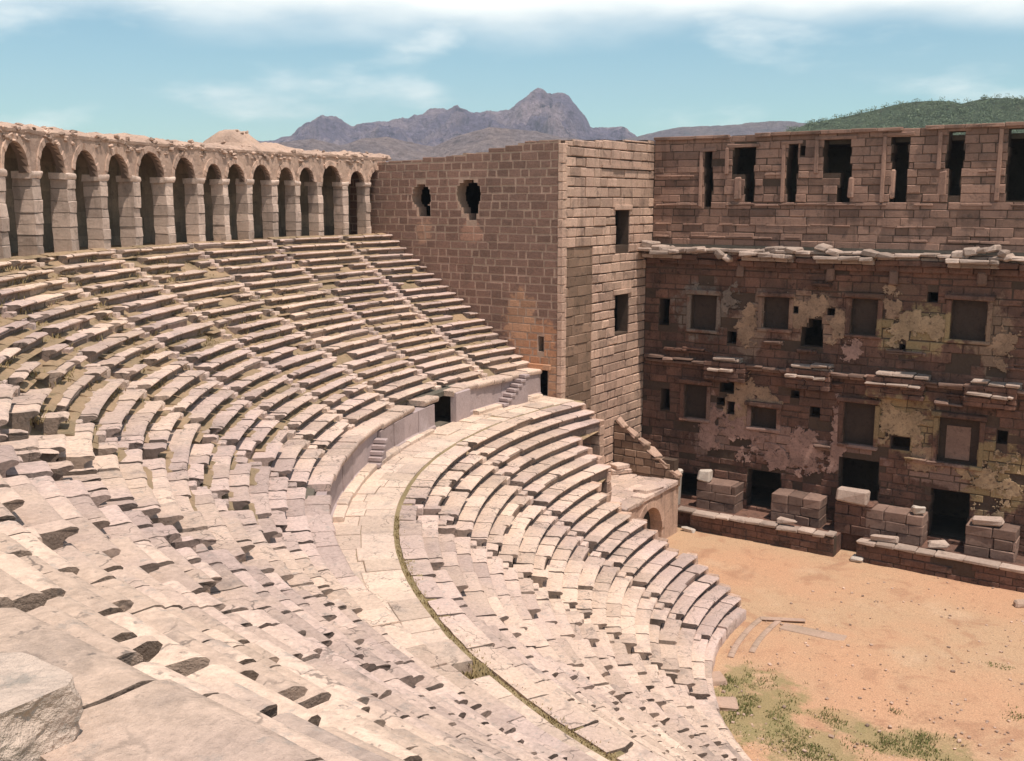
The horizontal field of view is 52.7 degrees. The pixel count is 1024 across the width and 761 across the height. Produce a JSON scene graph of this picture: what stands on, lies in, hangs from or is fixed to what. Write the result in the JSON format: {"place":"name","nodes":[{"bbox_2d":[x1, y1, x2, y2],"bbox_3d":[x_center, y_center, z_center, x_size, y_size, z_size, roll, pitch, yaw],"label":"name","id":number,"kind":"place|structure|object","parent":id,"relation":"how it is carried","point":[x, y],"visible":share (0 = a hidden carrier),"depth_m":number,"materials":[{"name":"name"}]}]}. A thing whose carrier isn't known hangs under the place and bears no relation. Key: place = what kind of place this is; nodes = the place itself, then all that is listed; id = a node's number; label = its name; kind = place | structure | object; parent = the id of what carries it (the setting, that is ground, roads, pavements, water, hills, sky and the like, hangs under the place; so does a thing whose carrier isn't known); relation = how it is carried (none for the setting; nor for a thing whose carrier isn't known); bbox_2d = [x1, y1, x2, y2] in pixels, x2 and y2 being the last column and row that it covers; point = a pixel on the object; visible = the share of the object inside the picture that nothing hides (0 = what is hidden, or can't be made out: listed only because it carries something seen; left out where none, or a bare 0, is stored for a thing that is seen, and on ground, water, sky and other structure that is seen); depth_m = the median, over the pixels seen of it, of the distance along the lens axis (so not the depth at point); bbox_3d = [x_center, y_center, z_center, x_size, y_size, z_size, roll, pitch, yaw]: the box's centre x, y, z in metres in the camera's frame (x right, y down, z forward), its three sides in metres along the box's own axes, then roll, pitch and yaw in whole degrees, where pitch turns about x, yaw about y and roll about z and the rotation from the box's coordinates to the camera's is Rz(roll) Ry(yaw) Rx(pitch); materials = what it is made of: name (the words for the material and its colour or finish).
{"place":"outdoors","nodes":[
{"label":"outdoors","id":0,"kind":"place"},
{"bbox_2d":[278,127,581,161],"bbox_3d":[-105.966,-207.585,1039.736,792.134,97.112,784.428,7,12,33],"label":"foothill","id":1,"kind":"structure","parent":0,"point":[484,140],"depth_m":1041.24,"materials":[{"name":"grey stone"}]},
{"bbox_2d":[257,88,636,146],"bbox_3d":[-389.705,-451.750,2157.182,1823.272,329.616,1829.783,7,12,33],"label":"mountain","id":2,"kind":"structure","parent":0,"point":[558,114],"depth_m":2124.06,"materials":[{"name":"grey stone"}]},
{"bbox_2d":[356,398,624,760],"bbox_3d":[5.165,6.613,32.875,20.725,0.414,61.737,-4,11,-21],"label":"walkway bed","id":3,"kind":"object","parent":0,"point":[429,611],"visible":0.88,"depth_m":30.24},
{"bbox_2d":[333,395,608,760],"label":"walkway","id":4,"kind":"structure","parent":3,"relation":"on","point":[372,545],"depth_m":36.81,"materials":[{"name":"stone"}]},
{"bbox_2d":[301,368,596,760],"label":"retaining wall","id":5,"kind":"structure","parent":4,"relation":"on","point":[348,464],"depth_m":42.67,"materials":[{"name":"stone"}]},
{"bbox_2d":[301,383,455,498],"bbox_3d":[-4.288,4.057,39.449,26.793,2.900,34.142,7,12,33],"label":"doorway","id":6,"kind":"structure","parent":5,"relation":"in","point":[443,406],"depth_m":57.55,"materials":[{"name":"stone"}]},
{"bbox_2d":[349,139,654,464],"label":"side wing","id":7,"kind":"structure","parent":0,"point":[530,252],"depth_m":65.28,"materials":[{"name":"brown stone"}]},
{"bbox_2d":[0,0,1023,142],"label":"sky","id":8,"kind":"structure","parent":0,"point":[181,70],"materials":[{"name":"blue"}]},
{"bbox_2d":[678,468,682,504],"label":"fallen block","id":9,"kind":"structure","parent":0,"point":[679,488],"depth_m":70.06,"materials":[{"name":"stone"}]},
{"bbox_2d":[622,121,807,140],"bbox_3d":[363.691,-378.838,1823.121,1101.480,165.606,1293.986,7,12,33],"label":"hill","id":10,"kind":"structure","parent":0,"point":[751,128],"depth_m":1870.55,"materials":[{"name":"grey stone"}]},
{"bbox_2d":[666,524,1023,760],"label":"orchestra floor","id":11,"kind":"structure","parent":0,"point":[764,580],"depth_m":49.38,"materials":[{"name":"beige soil"}]},
{"bbox_2d":[399,401,751,760],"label":"seating","id":12,"kind":"object","parent":11,"relation":"on","point":[556,583],"visible":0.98,"depth_m":43.83,"materials":[{"name":"stone"}]},
{"bbox_2d":[610,473,678,537],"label":"vaulted passage","id":13,"kind":"object","parent":11,"relation":"on","point":[658,510],"visible":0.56,"depth_m":66.07,"materials":[{"name":"stone"}]},
{"bbox_2d":[611,468,632,474],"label":"roof block","id":14,"kind":"object","parent":13,"relation":"on","point":[620,471],"depth_m":68.72,"materials":[{"name":"stone"}]},
{"bbox_2d":[610,462,629,469],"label":"roof block","id":15,"kind":"object","parent":14,"relation":"on","point":[618,465],"depth_m":68.77,"materials":[{"name":"stone"}]},
{"bbox_2d":[614,416,681,485],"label":"parapet wall","id":16,"kind":"structure","parent":13,"relation":"on","point":[641,456],"depth_m":68.44,"materials":[{"name":"stone"}]},
{"bbox_2d":[633,483,663,493],"bbox_3d":[8.603,6.784,65.030,1.059,0.290,1.958,9,13,42],"label":"roof block","id":17,"kind":"object","parent":13,"relation":"on","point":[648,488],"depth_m":64.67,"materials":[{"name":"stone"}]},
{"bbox_2d":[572,404,741,607],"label":"tier end wall","id":18,"kind":"structure","parent":11,"relation":"on","point":[593,443],"depth_m":58.17,"materials":[{"name":"stone"}]},
{"bbox_2d":[681,526,695,532],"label":"loose stone","id":19,"kind":"object","parent":11,"relation":"on","point":[688,529],"visible":1,"depth_m":68.00,"materials":[{"name":"stone"}]},
{"bbox_2d":[712,671,727,685],"bbox_3d":[9.030,13.554,46.964,1.301,0.377,1.069,-1,10,-8],"label":"loose stone","id":20,"kind":"object","parent":11,"relation":"on","point":[718,678],"visible":0.48,"depth_m":46.59,"materials":[{"name":"beige stone"}]},
{"bbox_2d":[716,696,738,710],"bbox_3d":[9.042,13.961,44.655,1.404,0.385,1.044,1,10,4],"label":"loose stone","id":21,"kind":"object","parent":11,"relation":"on","point":[727,703],"visible":0.58,"depth_m":44.35,"materials":[{"name":"beige stone"}]},
{"bbox_2d":[727,617,762,657],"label":"drain kerb","id":22,"kind":"structure","parent":11,"relation":"on","point":[741,638],"depth_m":51.46,"materials":[{"name":"beige stone"}]},
{"bbox_2d":[749,621,781,653],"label":"drain kerb","id":23,"kind":"structure","parent":11,"relation":"on","point":[761,637],"depth_m":51.60,"materials":[{"name":"beige stone"}]},
{"bbox_2d":[760,616,805,621],"bbox_3d":[14.058,12.431,53.755,2.340,0.173,0.513,1,10,7],"label":"loose stone","id":24,"kind":"object","parent":11,"relation":"on","point":[783,619],"visible":1,"depth_m":53.61,"materials":[{"name":"beige stone"}]},
{"bbox_2d":[780,623,846,642],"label":"paving slab","id":25,"kind":"structure","parent":11,"relation":"on","point":[807,631],"depth_m":52.13,"materials":[{"name":"beige stone"}]},
{"bbox_2d":[638,122,1023,555],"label":"stage building","id":26,"kind":"structure","parent":11,"relation":"on","point":[828,313],"depth_m":64.49,"materials":[{"name":"stone"}]},
{"bbox_2d":[698,148,716,206],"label":"window frame","id":27,"kind":"structure","parent":26,"relation":"in","point":[702,150],"depth_m":68.67,"materials":[{"name":"stone"}]},
{"bbox_2d":[733,177,741,199],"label":"window slab","id":28,"kind":"structure","parent":26,"relation":"in","point":[737,182],"depth_m":67.40,"materials":[{"name":"stone"}]},
{"bbox_2d":[724,143,759,174],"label":"window frame","id":29,"kind":"structure","parent":26,"relation":"in","point":[728,146],"depth_m":67.42,"materials":[{"name":"stone"}]},
{"bbox_2d":[780,140,802,202],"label":"window frame","id":30,"kind":"structure","parent":26,"relation":"in","point":[783,162],"depth_m":65.55,"materials":[{"name":"stone"}]},
{"bbox_2d":[813,135,856,172],"bbox_3d":[19.926,-13.945,63.739,2.586,2.260,0.178,7,12,33],"label":"window frame","id":31,"kind":"structure","parent":26,"relation":"in","point":[816,155],"depth_m":64.13,"materials":[{"name":"stone"}]},
{"bbox_2d":[847,177,853,197],"bbox_3d":[20.910,-11.859,63.622,0.405,1.289,0.574,8,13,39],"label":"window slab","id":32,"kind":"structure","parent":26,"relation":"in","point":[850,192],"depth_m":63.41,"materials":[{"name":"stone"}]},
{"bbox_2d":[889,169,896,198],"bbox_3d":[22.902,-11.885,62.475,0.573,1.836,0.550,7,12,33],"label":"window slab","id":33,"kind":"structure","parent":26,"relation":"in","point":[893,172],"depth_m":62.24,"materials":[{"name":"stone"}]},
{"bbox_2d":[879,132,914,201],"bbox_3d":[23.036,-12.758,61.847,1.856,4.149,0.184,7,12,33],"label":"window frame","id":34,"kind":"structure","parent":26,"relation":"in","point":[884,150],"depth_m":62.11,"materials":[{"name":"stone"}]},
{"bbox_2d":[937,171,946,194],"bbox_3d":[25.306,-11.588,60.772,0.554,1.496,0.563,7,12,33],"label":"window slab","id":35,"kind":"structure","parent":26,"relation":"in","point":[941,190],"depth_m":60.55,"materials":[{"name":"stone"}]},
{"bbox_2d":[936,128,970,169],"bbox_3d":[25.629,-13.469,59.962,1.780,2.405,0.176,7,12,33],"label":"window frame","id":36,"kind":"structure","parent":26,"relation":"in","point":[940,138],"depth_m":60.26,"materials":[{"name":"stone"}]},
{"bbox_2d":[994,126,1023,200],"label":"window frame","id":37,"kind":"structure","parent":26,"relation":"in","point":[1001,134],"depth_m":58.66,"materials":[{"name":"stone"}]},
{"bbox_2d":[677,477,1023,592],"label":"stage platform","id":38,"kind":"structure","parent":11,"relation":"on","point":[988,556],"depth_m":63.45,"materials":[{"name":"stone"}]},
{"bbox_2d":[697,469,712,482],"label":"fallen block","id":39,"kind":"object","parent":38,"relation":"on","point":[705,475],"depth_m":69.05,"materials":[{"name":"stone"}]},
{"bbox_2d":[777,516,796,523],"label":"fallen block","id":40,"kind":"object","parent":38,"relation":"on","point":[782,520],"depth_m":65.12,"materials":[{"name":"stone"}]},
{"bbox_2d":[836,486,870,505],"bbox_3d":[21.105,7.117,63.958,1.904,0.962,1.183,7,12,33],"label":"fallen block","id":41,"kind":"object","parent":38,"relation":"on","point":[857,496],"depth_m":63.53,"materials":[{"name":"stone"}]},
{"bbox_2d":[870,534,898,543],"bbox_3d":[22.347,9.461,61.956,1.602,0.433,0.648,5,11,28],"label":"fallen block","id":42,"kind":"object","parent":38,"relation":"on","point":[884,538],"depth_m":61.71,"materials":[{"name":"stone"}]},
{"bbox_2d":[910,505,925,514],"bbox_3d":[24.385,7.731,62.053,0.744,0.546,0.847,1,10,5],"label":"fallen block","id":43,"kind":"object","parent":38,"relation":"on","point":[915,509],"depth_m":61.70,"materials":[{"name":"stone"}]},
{"bbox_2d":[927,540,949,547],"bbox_3d":[25.101,9.620,60.970,1.250,0.460,0.781,1,10,5],"label":"fallen block","id":44,"kind":"object","parent":38,"relation":"on","point":[937,543],"depth_m":60.65,"materials":[{"name":"stone"}]},
{"bbox_2d":[972,516,1004,525],"bbox_3d":[27.638,8.154,59.967,1.722,0.523,1.020,5,11,27],"label":"fallen block","id":45,"kind":"object","parent":38,"relation":"on","point":[989,520],"depth_m":59.67,"materials":[{"name":"stone"}]},
{"bbox_2d":[850,554,863,562],"bbox_3d":[20.915,10.799,62.550,0.750,0.413,0.696,7,12,37],"label":"loose stone","id":46,"kind":"object","parent":11,"relation":"on","point":[855,558],"visible":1,"depth_m":62.33,"materials":[{"name":"stone"}]},
{"bbox_2d":[721,577,1023,759],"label":"pebbles","id":47,"kind":"object","parent":11,"relation":"on","point":[889,726],"visible":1,"depth_m":45.08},
{"bbox_2d":[1013,599,1023,607],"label":"loose stone","id":48,"kind":"object","parent":11,"relation":"on","point":[1018,603],"visible":1,"depth_m":55.41,"materials":[{"name":"beige stone"}]},
{"bbox_2d":[716,661,1023,760],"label":"grass","id":49,"kind":"structure","parent":0,"point":[730,680],"depth_m":42.11,"materials":[{"name":"green plant"}]},
{"bbox_2d":[787,98,1023,134],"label":"wooded hill","id":50,"kind":"structure","parent":0,"point":[952,108],"depth_m":544.92,"materials":[{"name":"green plant"}]},
{"bbox_2d":[783,93,1023,134],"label":"woodland","id":51,"kind":"object","parent":50,"relation":"on","point":[938,111],"visible":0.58,"depth_m":538.79,"materials":[{"name":"green plant"}]},
{"label":"ground","id":52,"kind":"structure","parent":0,"visible":0},
{"bbox_2d":[0,122,391,261],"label":"arcade","id":53,"kind":"object","parent":52,"relation":"on","point":[61,189],"visible":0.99,"depth_m":53.54,"materials":[{"name":"stone"}]},
{"bbox_2d":[0,233,575,760],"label":"seating","id":54,"kind":"object","parent":52,"relation":"on","point":[172,587],"visible":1,"depth_m":25.72,"materials":[{"name":"stone"}]},
{"bbox_2d":[0,652,83,760],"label":"boulder","id":55,"kind":"object","parent":54,"relation":"on","point":[41,708],"visible":0.97,"depth_m":4.23,"materials":[{"name":"stone"}]},
{"bbox_2d":[0,252,638,760],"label":"dry weeds","id":56,"kind":"object","parent":54,"relation":"on","point":[470,674],"visible":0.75,"depth_m":34.89,"materials":[{"name":"brown plant"}]}
]}

